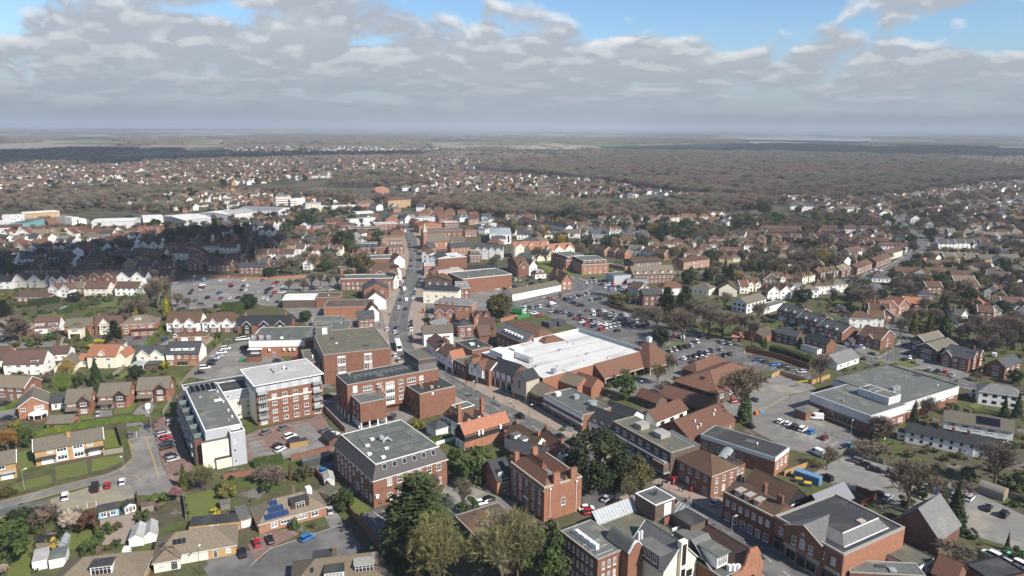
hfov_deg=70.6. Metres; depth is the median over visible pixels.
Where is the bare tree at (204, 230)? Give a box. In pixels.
[198,225,210,235]
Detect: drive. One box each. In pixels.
[59,336,67,345]
[94,410,111,417]
[122,335,146,345]
[133,402,154,416]
[160,336,213,344]
[204,551,255,574]
[248,528,297,561]
[324,510,343,527]
[854,347,879,356]
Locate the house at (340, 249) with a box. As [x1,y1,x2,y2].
[329,243,344,255]
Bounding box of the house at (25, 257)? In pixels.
[19,252,46,264]
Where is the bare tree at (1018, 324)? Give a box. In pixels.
[1003,316,1023,348]
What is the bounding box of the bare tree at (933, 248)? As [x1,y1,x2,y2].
[929,246,938,250]
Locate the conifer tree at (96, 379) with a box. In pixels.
[88,357,105,388]
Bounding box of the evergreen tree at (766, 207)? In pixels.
[757,203,771,213]
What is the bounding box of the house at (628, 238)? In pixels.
[619,234,634,244]
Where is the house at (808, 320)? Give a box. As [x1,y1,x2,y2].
[796,308,832,332]
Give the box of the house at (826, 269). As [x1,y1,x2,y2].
[821,265,832,276]
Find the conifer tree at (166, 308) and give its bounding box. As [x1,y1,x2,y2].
[162,296,170,314]
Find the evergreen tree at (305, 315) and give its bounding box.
[299,310,311,321]
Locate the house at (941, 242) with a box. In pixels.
[933,238,948,248]
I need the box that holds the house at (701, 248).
[694,244,707,255]
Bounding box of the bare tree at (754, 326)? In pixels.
[745,320,761,346]
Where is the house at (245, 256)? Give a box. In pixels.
[231,251,246,261]
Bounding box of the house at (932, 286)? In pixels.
[920,278,942,294]
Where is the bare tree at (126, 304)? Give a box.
[122,299,133,313]
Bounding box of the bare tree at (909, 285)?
[902,281,914,295]
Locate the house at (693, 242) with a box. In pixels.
[683,236,695,246]
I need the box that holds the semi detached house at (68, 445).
[32,426,104,465]
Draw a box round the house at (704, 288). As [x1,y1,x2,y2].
[692,282,714,295]
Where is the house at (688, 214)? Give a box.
[680,212,696,220]
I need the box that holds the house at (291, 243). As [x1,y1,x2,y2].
[281,239,300,248]
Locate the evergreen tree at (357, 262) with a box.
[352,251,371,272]
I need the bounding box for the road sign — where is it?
[567,426,572,436]
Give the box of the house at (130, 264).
[122,256,140,270]
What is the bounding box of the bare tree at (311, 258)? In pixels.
[308,253,320,268]
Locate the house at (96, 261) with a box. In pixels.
[76,256,114,266]
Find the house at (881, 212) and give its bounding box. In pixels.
[876,210,887,215]
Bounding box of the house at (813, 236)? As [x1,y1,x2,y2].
[807,233,818,241]
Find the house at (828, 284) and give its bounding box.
[819,277,834,293]
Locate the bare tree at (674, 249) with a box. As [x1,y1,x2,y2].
[668,246,678,258]
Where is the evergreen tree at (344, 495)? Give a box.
[331,487,354,511]
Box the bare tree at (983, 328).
[970,320,1003,349]
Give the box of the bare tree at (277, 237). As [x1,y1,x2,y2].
[273,233,282,244]
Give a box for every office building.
[301,323,390,383]
[333,419,448,507]
[335,348,438,428]
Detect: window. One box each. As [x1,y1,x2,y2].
[34,405,43,409]
[56,447,66,451]
[57,454,67,459]
[73,444,82,448]
[74,451,83,456]
[110,509,116,515]
[158,564,163,569]
[177,361,187,365]
[259,395,265,400]
[260,403,266,408]
[261,411,266,416]
[261,419,267,424]
[271,521,277,528]
[280,518,292,524]
[295,514,307,519]
[311,510,318,516]
[315,408,320,413]
[363,385,371,390]
[386,381,393,386]
[386,388,394,393]
[386,396,394,401]
[387,478,391,486]
[407,377,415,382]
[437,463,440,470]
[438,361,445,370]
[459,371,464,379]
[468,374,475,381]
[478,377,486,385]
[501,382,505,389]
[502,485,507,491]
[514,392,524,401]
[530,394,539,401]
[544,405,551,415]
[553,410,560,420]
[561,497,564,505]
[563,416,570,426]
[572,421,580,430]
[645,550,650,560]
[651,554,656,564]
[660,473,668,480]
[677,538,687,575]
[682,544,686,565]
[686,568,691,575]
[724,512,729,521]
[732,516,736,525]
[747,524,752,533]
[763,532,767,542]
[773,538,783,553]
[778,527,782,535]
[820,566,836,575]
[829,410,837,420]
[830,556,835,566]
[838,414,846,424]
[847,417,856,427]
[987,429,994,433]
[1000,431,1008,435]
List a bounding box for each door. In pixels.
[1,473,13,479]
[33,561,45,569]
[41,458,52,464]
[51,559,63,568]
[89,449,99,455]
[130,538,141,546]
[145,535,155,543]
[170,560,177,569]
[213,550,217,557]
[241,519,250,527]
[251,350,258,353]
[702,485,706,495]
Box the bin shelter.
[288,437,307,447]
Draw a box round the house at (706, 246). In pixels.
[696,242,711,249]
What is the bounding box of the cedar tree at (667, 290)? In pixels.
[656,286,675,309]
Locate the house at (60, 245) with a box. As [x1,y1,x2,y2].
[52,241,67,249]
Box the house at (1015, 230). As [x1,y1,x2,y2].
[1009,227,1022,232]
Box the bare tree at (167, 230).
[161,227,172,241]
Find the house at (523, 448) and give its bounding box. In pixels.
[509,439,549,458]
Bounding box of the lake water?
[739,137,872,141]
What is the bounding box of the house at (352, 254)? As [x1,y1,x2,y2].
[349,250,366,263]
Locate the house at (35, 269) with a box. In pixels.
[23,263,54,274]
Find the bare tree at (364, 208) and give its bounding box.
[361,206,369,210]
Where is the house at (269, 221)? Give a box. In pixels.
[263,219,275,224]
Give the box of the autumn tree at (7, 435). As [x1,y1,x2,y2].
[0,429,18,449]
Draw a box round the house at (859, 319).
[844,308,873,327]
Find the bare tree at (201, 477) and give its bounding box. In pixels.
[189,464,212,490]
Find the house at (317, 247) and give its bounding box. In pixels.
[308,243,324,255]
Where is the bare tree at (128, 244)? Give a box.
[121,238,134,247]
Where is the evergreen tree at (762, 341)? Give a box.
[758,337,767,349]
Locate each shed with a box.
[34,534,55,548]
[140,500,154,511]
[220,498,229,509]
[799,481,854,505]
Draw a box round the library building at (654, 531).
[560,486,762,575]
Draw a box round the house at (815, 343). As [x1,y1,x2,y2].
[801,330,835,353]
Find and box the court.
[608,363,687,394]
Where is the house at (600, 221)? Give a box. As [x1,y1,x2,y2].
[588,218,602,226]
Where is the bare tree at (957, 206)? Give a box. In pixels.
[951,202,964,211]
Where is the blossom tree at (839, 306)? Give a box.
[835,304,844,312]
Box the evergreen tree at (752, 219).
[744,216,756,226]
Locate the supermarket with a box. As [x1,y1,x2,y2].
[482,318,675,389]
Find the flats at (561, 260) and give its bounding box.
[551,251,583,269]
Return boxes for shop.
[282,293,317,307]
[311,222,327,229]
[312,315,343,325]
[316,292,342,307]
[322,217,343,227]
[323,299,373,317]
[325,237,337,244]
[334,221,354,230]
[338,265,355,274]
[340,213,378,218]
[340,274,392,290]
[345,217,374,225]
[348,226,385,230]
[353,211,372,213]
[354,229,366,241]
[356,310,374,327]
[361,278,388,297]
[363,288,386,308]
[365,301,378,320]
[366,230,388,239]
[367,254,391,263]
[368,262,399,273]
[372,268,397,276]
[373,222,396,229]
[379,242,387,253]
[380,235,402,244]
[382,214,397,223]
[386,272,398,287]
[387,245,403,253]
[388,228,402,235]
[389,239,403,244]
[389,252,404,267]
[390,265,401,279]
[395,225,404,235]
[400,214,410,222]
[409,218,419,227]
[411,216,436,221]
[413,220,441,232]
[421,227,462,236]
[421,242,435,253]
[421,248,434,261]
[422,285,461,302]
[424,263,434,274]
[424,273,452,287]
[426,269,437,277]
[426,333,455,362]
[428,252,446,265]
[428,264,449,272]
[429,252,466,267]
[434,297,477,311]
[434,301,458,323]
[435,214,448,222]
[436,338,455,370]
[437,267,463,274]
[442,221,458,227]
[446,348,465,373]
[447,242,470,254]
[448,236,465,242]
[448,268,511,292]
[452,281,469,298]
[453,355,470,379]
[454,310,474,322]
[455,338,492,355]
[456,214,468,221]
[461,227,476,237]
[464,217,478,224]
[465,354,497,386]
[467,250,480,262]
[468,265,496,268]
[476,222,496,228]
[492,357,527,392]
[512,367,539,402]
[526,258,537,275]
[530,381,557,408]
[543,388,610,430]
[586,401,644,434]
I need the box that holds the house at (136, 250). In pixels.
[131,246,148,254]
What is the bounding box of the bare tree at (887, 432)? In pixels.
[882,425,895,441]
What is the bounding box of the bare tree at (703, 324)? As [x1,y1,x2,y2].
[699,319,710,338]
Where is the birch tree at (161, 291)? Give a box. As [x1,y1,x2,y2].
[153,288,162,302]
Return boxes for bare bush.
[25,502,63,529]
[39,371,55,382]
[70,507,82,512]
[147,416,158,427]
[154,503,163,509]
[247,463,272,481]
[262,465,287,485]
[308,520,316,527]
[654,382,664,389]
[661,379,670,385]
[709,326,723,336]
[731,325,742,332]
[851,438,891,458]
[929,475,948,487]
[929,537,979,563]
[950,479,978,496]
[970,371,983,380]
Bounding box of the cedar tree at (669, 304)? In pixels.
[659,294,677,320]
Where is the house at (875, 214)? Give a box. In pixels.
[867,211,881,219]
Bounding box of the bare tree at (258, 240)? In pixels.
[254,238,263,248]
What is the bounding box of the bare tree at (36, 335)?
[25,331,43,344]
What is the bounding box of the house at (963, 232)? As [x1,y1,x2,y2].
[958,227,972,236]
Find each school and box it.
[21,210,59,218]
[405,190,466,195]
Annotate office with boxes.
[0,220,21,224]
[10,219,43,226]
[64,216,78,225]
[227,212,250,219]
[321,205,354,211]
[356,242,378,253]
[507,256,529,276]
[675,449,745,498]
[700,425,789,475]
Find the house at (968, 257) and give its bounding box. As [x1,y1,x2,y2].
[960,254,975,264]
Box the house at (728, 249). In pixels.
[718,245,737,254]
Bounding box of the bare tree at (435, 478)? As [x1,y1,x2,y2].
[428,472,441,490]
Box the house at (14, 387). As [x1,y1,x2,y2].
[0,374,41,399]
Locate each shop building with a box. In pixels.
[246,321,352,361]
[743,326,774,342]
[772,493,904,575]
[847,560,925,575]
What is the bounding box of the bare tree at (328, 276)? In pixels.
[326,274,333,287]
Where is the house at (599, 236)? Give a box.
[592,232,605,243]
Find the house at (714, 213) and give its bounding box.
[707,210,725,217]
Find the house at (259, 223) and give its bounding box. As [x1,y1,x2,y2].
[255,221,264,226]
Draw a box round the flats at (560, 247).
[524,242,574,261]
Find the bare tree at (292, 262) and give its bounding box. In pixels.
[282,256,302,274]
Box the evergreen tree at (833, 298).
[830,295,836,300]
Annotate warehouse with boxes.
[77,218,86,223]
[91,217,140,228]
[141,214,162,224]
[163,214,210,225]
[197,210,230,220]
[225,208,256,216]
[238,206,289,216]
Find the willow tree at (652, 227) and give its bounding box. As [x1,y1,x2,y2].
[647,222,658,233]
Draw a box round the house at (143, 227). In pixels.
[137,224,151,229]
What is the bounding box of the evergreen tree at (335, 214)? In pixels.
[328,210,337,216]
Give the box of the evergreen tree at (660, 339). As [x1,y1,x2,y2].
[651,326,669,346]
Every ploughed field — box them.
[0,142,108,148]
[73,134,108,136]
[720,137,757,137]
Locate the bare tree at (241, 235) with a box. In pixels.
[239,233,247,243]
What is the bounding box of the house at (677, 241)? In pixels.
[671,237,683,245]
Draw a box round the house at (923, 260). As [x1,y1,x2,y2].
[919,256,927,266]
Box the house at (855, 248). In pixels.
[839,245,862,255]
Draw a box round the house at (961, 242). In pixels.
[953,237,965,247]
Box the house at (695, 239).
[693,235,705,245]
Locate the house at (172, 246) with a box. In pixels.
[164,240,183,251]
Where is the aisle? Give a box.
[246,422,334,459]
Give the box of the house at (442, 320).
[427,316,450,324]
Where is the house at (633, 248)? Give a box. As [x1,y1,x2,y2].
[629,243,643,255]
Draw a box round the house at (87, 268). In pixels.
[74,263,101,271]
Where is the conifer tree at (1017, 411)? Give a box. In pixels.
[1010,391,1023,418]
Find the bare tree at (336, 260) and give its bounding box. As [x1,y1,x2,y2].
[333,257,343,268]
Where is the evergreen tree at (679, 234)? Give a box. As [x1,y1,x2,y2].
[675,233,683,239]
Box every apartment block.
[176,375,250,468]
[239,358,323,425]
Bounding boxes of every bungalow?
[15,288,55,301]
[58,545,153,575]
[151,524,237,572]
[248,485,327,533]
[291,546,393,575]
[537,236,548,243]
[695,216,705,223]
[759,242,768,250]
[866,271,890,281]
[971,296,986,308]
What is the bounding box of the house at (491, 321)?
[478,317,495,336]
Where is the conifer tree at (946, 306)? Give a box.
[934,296,954,325]
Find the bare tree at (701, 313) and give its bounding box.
[692,303,714,329]
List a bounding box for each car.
[0,400,11,405]
[0,415,15,419]
[61,491,69,500]
[95,411,101,416]
[104,481,110,488]
[118,478,125,484]
[127,431,133,436]
[153,428,168,434]
[156,430,170,436]
[159,434,172,439]
[159,439,174,445]
[159,443,174,449]
[163,452,177,458]
[166,418,172,424]
[166,455,179,462]
[194,370,205,373]
[199,364,210,369]
[205,361,215,364]
[207,358,217,361]
[220,345,230,349]
[237,546,246,558]
[252,537,260,547]
[259,429,272,434]
[265,534,274,544]
[272,442,282,448]
[274,446,285,452]
[277,424,289,430]
[283,432,296,438]
[287,436,300,441]
[299,533,314,542]
[318,467,329,473]
[319,427,331,432]
[322,393,333,398]
[326,505,333,514]
[389,413,396,419]
[476,498,487,505]
[482,495,495,501]
[515,412,524,418]
[555,433,564,438]
[578,504,594,510]
[582,507,594,514]
[600,494,612,502]
[607,498,619,504]
[697,350,703,355]
[708,498,722,506]
[730,398,739,402]
[743,422,755,428]
[749,396,759,401]
[753,357,763,360]
[769,362,780,365]
[776,418,783,423]
[778,364,788,367]
[783,420,791,426]
[790,423,798,429]
[796,369,806,372]
[798,425,807,431]
[806,428,815,434]
[818,473,833,481]
[820,434,828,439]
[844,441,853,447]
[847,456,863,462]
[857,461,873,466]
[867,466,883,473]
[871,490,885,496]
[881,493,893,501]
[964,492,975,501]
[980,548,1002,556]
[983,503,992,511]
[996,549,1011,556]
[998,508,1010,518]
[1007,557,1023,568]
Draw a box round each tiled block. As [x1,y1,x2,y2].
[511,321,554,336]
[538,335,565,343]
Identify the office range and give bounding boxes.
[496,321,536,346]
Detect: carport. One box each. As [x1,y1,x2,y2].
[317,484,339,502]
[322,469,334,485]
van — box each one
[91,480,99,492]
[145,403,150,409]
[809,447,824,456]
[810,412,823,419]
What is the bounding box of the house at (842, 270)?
[835,263,846,277]
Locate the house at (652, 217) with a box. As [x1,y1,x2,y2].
[648,213,656,220]
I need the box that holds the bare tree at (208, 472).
[196,464,216,490]
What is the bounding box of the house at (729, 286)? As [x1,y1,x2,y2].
[718,280,737,296]
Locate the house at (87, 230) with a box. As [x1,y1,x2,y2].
[80,227,101,233]
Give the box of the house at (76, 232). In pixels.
[66,228,79,237]
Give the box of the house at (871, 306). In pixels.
[866,301,890,310]
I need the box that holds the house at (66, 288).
[60,280,76,297]
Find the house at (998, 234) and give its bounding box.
[995,231,1008,240]
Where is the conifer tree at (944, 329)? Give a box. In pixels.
[937,309,954,337]
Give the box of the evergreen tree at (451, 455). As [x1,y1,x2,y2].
[446,447,461,465]
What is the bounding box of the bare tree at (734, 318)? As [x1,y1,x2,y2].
[726,315,736,332]
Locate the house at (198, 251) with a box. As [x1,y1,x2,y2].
[187,246,208,258]
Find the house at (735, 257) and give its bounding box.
[729,251,740,263]
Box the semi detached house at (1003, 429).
[941,405,1014,443]
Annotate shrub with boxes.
[0,294,11,299]
[0,483,18,497]
[8,342,20,346]
[8,419,19,426]
[10,371,23,374]
[17,302,27,307]
[18,336,28,341]
[26,338,43,345]
[28,524,42,533]
[35,529,46,537]
[41,332,57,340]
[44,537,58,547]
[56,529,66,537]
[75,508,100,530]
[77,535,101,555]
[87,298,100,304]
[87,339,103,347]
[93,521,111,536]
[96,533,105,541]
[102,295,112,300]
[106,373,113,378]
[109,539,120,547]
[111,521,122,532]
[133,509,148,521]
[147,492,171,504]
[158,360,170,369]
[211,507,220,514]
[214,332,220,337]
[215,482,225,491]
[216,482,236,499]
[258,480,273,492]
[294,464,313,481]
[342,268,354,273]
[413,419,424,427]
[457,496,479,512]
[506,457,512,464]
[606,294,633,306]
[623,292,636,300]
[857,279,872,282]
[877,361,894,365]
[899,495,915,506]
[912,485,930,498]
[918,467,941,483]
[965,527,979,539]
[972,410,987,414]
[1001,545,1023,559]
[1006,476,1023,492]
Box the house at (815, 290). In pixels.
[800,282,818,297]
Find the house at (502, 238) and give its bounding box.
[490,233,506,243]
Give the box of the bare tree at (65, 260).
[61,256,72,264]
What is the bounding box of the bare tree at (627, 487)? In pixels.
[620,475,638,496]
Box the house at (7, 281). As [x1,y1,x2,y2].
[0,273,16,288]
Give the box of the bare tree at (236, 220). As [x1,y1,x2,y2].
[233,217,239,223]
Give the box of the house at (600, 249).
[594,244,610,256]
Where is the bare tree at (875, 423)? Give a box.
[867,415,897,438]
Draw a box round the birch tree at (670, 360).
[665,352,678,377]
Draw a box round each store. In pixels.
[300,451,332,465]
[321,431,338,446]
[794,364,958,434]
[977,480,1008,501]
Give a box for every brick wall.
[178,275,305,278]
[223,469,251,479]
[290,445,331,460]
[314,467,382,550]
[323,405,345,432]
[500,314,516,321]
[610,304,637,312]
[746,347,809,369]
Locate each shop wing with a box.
[559,370,586,392]
[577,372,603,398]
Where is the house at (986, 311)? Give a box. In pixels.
[974,303,994,320]
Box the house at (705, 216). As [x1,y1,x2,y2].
[698,212,710,218]
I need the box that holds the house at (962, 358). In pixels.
[940,344,983,371]
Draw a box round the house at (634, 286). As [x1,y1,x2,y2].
[628,281,649,295]
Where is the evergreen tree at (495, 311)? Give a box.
[487,299,505,317]
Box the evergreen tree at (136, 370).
[127,364,145,379]
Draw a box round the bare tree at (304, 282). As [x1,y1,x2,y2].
[297,277,309,291]
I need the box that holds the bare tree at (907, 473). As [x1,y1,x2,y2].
[881,457,948,509]
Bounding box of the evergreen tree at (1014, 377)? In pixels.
[1005,368,1023,383]
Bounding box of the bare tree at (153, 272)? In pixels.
[149,269,158,277]
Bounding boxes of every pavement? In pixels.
[377,215,764,575]
[408,214,815,575]
[514,282,577,301]
[516,278,592,306]
[800,344,1023,400]
[803,339,1023,392]
[862,214,918,358]
[877,207,929,364]
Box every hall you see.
[352,200,374,208]
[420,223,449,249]
[454,502,545,575]
[489,228,510,243]
[635,387,668,408]
[643,398,688,425]
[657,402,735,443]
[732,292,784,313]
[824,348,859,369]
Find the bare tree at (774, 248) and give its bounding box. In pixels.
[767,242,782,252]
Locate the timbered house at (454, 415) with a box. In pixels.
[425,397,484,435]
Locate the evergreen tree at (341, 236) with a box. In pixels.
[333,230,354,244]
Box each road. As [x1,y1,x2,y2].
[0,338,55,348]
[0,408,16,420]
[0,422,177,508]
[206,525,362,575]
[388,214,810,575]
[510,276,589,305]
[744,275,865,282]
[802,340,1023,397]
[865,199,927,363]
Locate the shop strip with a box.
[502,280,561,300]
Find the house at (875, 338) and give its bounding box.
[857,325,894,350]
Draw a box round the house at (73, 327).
[63,317,94,338]
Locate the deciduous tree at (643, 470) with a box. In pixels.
[617,452,655,491]
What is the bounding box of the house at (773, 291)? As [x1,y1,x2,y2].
[758,283,779,299]
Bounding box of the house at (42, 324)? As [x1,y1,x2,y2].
[34,315,64,333]
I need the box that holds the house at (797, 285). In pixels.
[791,280,801,296]
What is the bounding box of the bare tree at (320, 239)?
[314,236,324,243]
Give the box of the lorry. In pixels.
[512,307,525,313]
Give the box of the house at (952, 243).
[947,237,956,248]
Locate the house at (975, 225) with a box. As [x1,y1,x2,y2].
[970,224,981,230]
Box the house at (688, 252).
[683,247,699,256]
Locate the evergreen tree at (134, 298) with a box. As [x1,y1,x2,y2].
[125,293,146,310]
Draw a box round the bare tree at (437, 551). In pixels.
[405,507,471,575]
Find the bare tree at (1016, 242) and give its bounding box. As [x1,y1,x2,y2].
[1010,238,1021,246]
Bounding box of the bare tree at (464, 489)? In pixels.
[452,477,473,502]
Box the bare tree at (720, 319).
[710,310,737,338]
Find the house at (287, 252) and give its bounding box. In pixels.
[278,247,296,259]
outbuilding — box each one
[50,392,65,409]
[897,428,905,439]
[930,553,968,575]
[959,446,973,456]
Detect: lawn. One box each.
[0,474,51,492]
[7,541,34,575]
[17,449,34,472]
[38,311,56,315]
[55,461,87,479]
[69,529,94,549]
[79,414,92,419]
[86,299,116,308]
[92,455,123,471]
[104,430,120,448]
[113,403,135,414]
[114,371,128,378]
[126,425,140,431]
[153,402,164,408]
[176,376,181,385]
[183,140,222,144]
[184,489,219,518]
[337,482,370,514]
[536,260,554,272]
[561,270,605,277]
[585,268,612,276]
[666,341,682,347]
[894,360,915,366]
[969,402,985,408]
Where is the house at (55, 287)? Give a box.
[47,280,65,295]
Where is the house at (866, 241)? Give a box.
[861,238,874,249]
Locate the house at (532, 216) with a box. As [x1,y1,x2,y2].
[523,214,535,219]
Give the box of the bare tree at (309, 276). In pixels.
[306,272,318,286]
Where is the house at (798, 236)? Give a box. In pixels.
[791,232,801,239]
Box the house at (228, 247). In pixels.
[218,241,240,252]
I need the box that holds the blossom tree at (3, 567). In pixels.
[0,564,9,575]
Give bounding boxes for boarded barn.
[454,410,510,450]
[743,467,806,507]
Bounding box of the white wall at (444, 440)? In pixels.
[436,437,454,444]
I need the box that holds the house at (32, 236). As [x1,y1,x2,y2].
[25,233,41,240]
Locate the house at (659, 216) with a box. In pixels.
[656,213,662,220]
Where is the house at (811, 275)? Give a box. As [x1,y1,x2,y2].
[803,268,815,282]
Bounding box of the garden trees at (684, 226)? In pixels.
[0,201,1023,321]
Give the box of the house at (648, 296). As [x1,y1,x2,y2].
[638,285,661,305]
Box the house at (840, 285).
[828,276,848,291]
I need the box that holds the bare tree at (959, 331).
[953,325,967,341]
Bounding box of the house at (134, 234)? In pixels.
[127,231,141,238]
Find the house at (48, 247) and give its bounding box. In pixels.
[37,241,52,253]
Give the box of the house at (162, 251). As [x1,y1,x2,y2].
[147,247,169,259]
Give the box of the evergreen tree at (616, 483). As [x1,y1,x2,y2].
[608,472,622,489]
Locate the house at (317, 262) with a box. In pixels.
[307,251,319,264]
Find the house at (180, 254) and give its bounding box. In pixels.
[170,247,188,259]
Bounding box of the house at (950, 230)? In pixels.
[946,227,955,235]
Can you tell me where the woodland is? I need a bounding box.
[0,144,1023,219]
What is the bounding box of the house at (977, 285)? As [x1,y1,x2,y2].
[956,277,979,292]
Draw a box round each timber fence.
[58,501,96,514]
[103,447,122,454]
[112,364,124,375]
[162,397,171,413]
[178,343,220,386]
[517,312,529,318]
[750,393,788,414]
[771,370,829,384]
[784,459,815,475]
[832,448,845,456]
[846,447,884,463]
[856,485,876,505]
[1008,491,1023,501]
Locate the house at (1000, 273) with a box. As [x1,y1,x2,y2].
[985,268,1010,283]
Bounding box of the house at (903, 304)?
[887,295,910,313]
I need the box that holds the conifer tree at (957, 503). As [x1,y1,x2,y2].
[948,481,968,533]
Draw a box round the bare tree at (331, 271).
[326,269,339,281]
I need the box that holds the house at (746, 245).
[741,239,751,250]
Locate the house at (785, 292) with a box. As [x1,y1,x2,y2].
[774,282,791,298]
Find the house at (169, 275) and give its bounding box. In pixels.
[149,267,176,281]
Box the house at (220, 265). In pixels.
[206,258,234,271]
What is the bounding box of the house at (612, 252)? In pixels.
[607,245,617,257]
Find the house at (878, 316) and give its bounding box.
[866,307,884,326]
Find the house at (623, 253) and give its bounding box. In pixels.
[615,246,631,258]
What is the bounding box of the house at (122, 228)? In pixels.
[116,225,127,231]
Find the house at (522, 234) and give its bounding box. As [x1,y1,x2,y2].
[516,229,531,239]
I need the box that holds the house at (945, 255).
[940,250,955,259]
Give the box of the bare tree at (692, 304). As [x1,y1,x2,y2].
[682,298,704,325]
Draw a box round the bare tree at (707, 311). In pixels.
[690,303,719,334]
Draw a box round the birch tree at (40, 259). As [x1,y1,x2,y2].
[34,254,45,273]
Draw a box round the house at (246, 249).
[243,239,261,251]
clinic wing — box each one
[659,384,715,412]
[681,354,728,375]
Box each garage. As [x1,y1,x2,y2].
[31,547,49,570]
[45,414,79,427]
[48,545,69,568]
[128,520,145,546]
[144,518,157,543]
[176,331,209,340]
[189,512,239,529]
[234,504,252,528]
[842,337,856,345]
[965,555,1023,575]
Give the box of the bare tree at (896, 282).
[889,276,904,295]
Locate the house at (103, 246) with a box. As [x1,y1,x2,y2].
[94,240,118,250]
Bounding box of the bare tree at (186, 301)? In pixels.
[179,297,190,309]
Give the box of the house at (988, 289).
[983,283,998,298]
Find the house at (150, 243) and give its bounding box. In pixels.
[138,239,164,248]
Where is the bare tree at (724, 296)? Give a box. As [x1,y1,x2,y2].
[718,291,733,306]
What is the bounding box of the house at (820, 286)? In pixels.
[806,278,826,293]
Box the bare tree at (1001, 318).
[988,313,1016,347]
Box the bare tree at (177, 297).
[170,292,184,307]
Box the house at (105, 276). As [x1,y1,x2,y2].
[90,269,117,283]
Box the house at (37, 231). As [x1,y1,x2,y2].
[33,228,56,233]
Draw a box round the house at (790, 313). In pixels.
[776,301,810,323]
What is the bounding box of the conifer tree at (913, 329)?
[908,310,919,334]
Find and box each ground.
[0,126,1023,575]
[51,214,88,224]
[153,416,194,481]
[171,273,340,309]
[189,341,285,379]
[234,365,331,388]
[245,414,343,459]
[282,307,384,328]
[312,458,335,475]
[322,392,414,432]
[359,507,389,547]
[423,284,502,328]
[438,479,515,513]
[451,462,510,494]
[452,332,489,345]
[512,277,643,345]
[581,482,623,509]
[617,310,810,378]
[722,375,815,416]
[745,389,855,457]
[815,454,1023,550]
[887,314,910,336]
[905,355,968,380]
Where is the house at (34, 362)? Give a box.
[2,347,55,374]
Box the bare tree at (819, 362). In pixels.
[808,354,834,383]
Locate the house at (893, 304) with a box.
[876,297,897,314]
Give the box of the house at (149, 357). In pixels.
[130,345,167,369]
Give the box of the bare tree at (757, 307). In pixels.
[750,302,770,320]
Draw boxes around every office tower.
[276,195,290,205]
[288,199,296,210]
[292,198,304,210]
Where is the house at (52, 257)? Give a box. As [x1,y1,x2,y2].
[46,251,66,263]
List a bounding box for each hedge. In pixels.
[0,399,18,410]
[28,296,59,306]
[34,414,144,436]
[51,373,73,386]
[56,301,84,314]
[69,334,78,344]
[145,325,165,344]
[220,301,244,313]
[253,453,283,468]
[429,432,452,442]
[769,345,815,367]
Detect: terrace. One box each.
[40,230,67,236]
[66,225,79,230]
[76,224,89,234]
[237,312,294,333]
[238,260,268,273]
[522,216,528,224]
[551,221,558,229]
[556,222,563,230]
[561,223,572,230]
[624,257,662,265]
[672,255,709,269]
[722,480,793,545]
[742,228,753,234]
[746,233,755,243]
[754,228,765,235]
[754,233,764,243]
[760,224,774,231]
[767,227,782,233]
[767,231,782,240]
[774,224,787,228]
[781,232,796,242]
[783,226,799,233]
[787,224,801,229]
[797,231,809,239]
[810,231,822,238]
[820,234,839,242]
[821,226,832,232]
[821,240,836,251]
[828,223,837,228]
[833,227,844,234]
[834,240,849,249]
[835,234,852,241]
[844,223,855,232]
[847,242,866,253]
[849,261,864,274]
[859,257,871,271]
[860,223,868,231]
[864,234,875,241]
[868,254,883,267]
[869,224,877,232]
[876,236,888,241]
[878,240,893,249]
[878,246,897,258]
[879,251,891,265]
[890,264,919,276]
[893,240,908,251]
[893,243,905,256]
[905,421,1002,459]
[923,264,947,276]
[927,257,959,266]
[945,267,977,278]
[975,252,995,262]
[998,251,1019,261]
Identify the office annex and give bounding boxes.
[405,377,454,418]
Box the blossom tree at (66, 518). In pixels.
[58,510,81,531]
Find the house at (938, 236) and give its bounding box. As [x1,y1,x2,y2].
[931,232,947,241]
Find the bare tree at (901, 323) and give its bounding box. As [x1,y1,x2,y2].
[893,318,910,335]
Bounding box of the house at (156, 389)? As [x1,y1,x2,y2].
[136,375,174,402]
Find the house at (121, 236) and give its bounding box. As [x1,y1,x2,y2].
[114,233,127,239]
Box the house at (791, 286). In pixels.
[783,280,795,294]
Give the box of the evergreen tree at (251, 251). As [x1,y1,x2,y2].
[249,248,256,256]
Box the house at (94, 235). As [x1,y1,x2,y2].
[78,232,106,241]
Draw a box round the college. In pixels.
[383,196,410,208]
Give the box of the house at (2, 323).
[0,316,35,337]
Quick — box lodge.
[531,269,545,278]
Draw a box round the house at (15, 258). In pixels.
[0,252,20,265]
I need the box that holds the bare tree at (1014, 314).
[1004,310,1022,319]
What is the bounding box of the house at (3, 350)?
[0,345,17,368]
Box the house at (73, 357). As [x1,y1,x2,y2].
[54,352,79,374]
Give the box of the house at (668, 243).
[660,238,674,247]
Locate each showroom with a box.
[606,271,632,284]
[627,278,646,284]
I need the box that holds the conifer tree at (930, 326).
[924,311,934,332]
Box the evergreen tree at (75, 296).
[67,291,81,301]
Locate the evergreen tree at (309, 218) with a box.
[295,212,313,223]
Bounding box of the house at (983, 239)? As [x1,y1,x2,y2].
[978,238,989,246]
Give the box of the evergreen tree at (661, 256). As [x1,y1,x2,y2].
[658,253,664,258]
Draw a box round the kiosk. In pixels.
[730,331,743,341]
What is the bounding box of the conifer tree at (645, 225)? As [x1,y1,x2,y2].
[642,216,648,232]
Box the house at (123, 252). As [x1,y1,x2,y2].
[114,248,132,260]
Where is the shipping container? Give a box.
[793,468,822,485]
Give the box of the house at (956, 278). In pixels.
[949,273,975,287]
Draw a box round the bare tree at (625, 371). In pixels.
[618,367,630,376]
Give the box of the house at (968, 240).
[964,237,974,247]
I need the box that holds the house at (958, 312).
[950,306,968,324]
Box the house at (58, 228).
[51,226,67,231]
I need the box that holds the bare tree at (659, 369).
[648,362,666,384]
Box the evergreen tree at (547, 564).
[517,518,571,575]

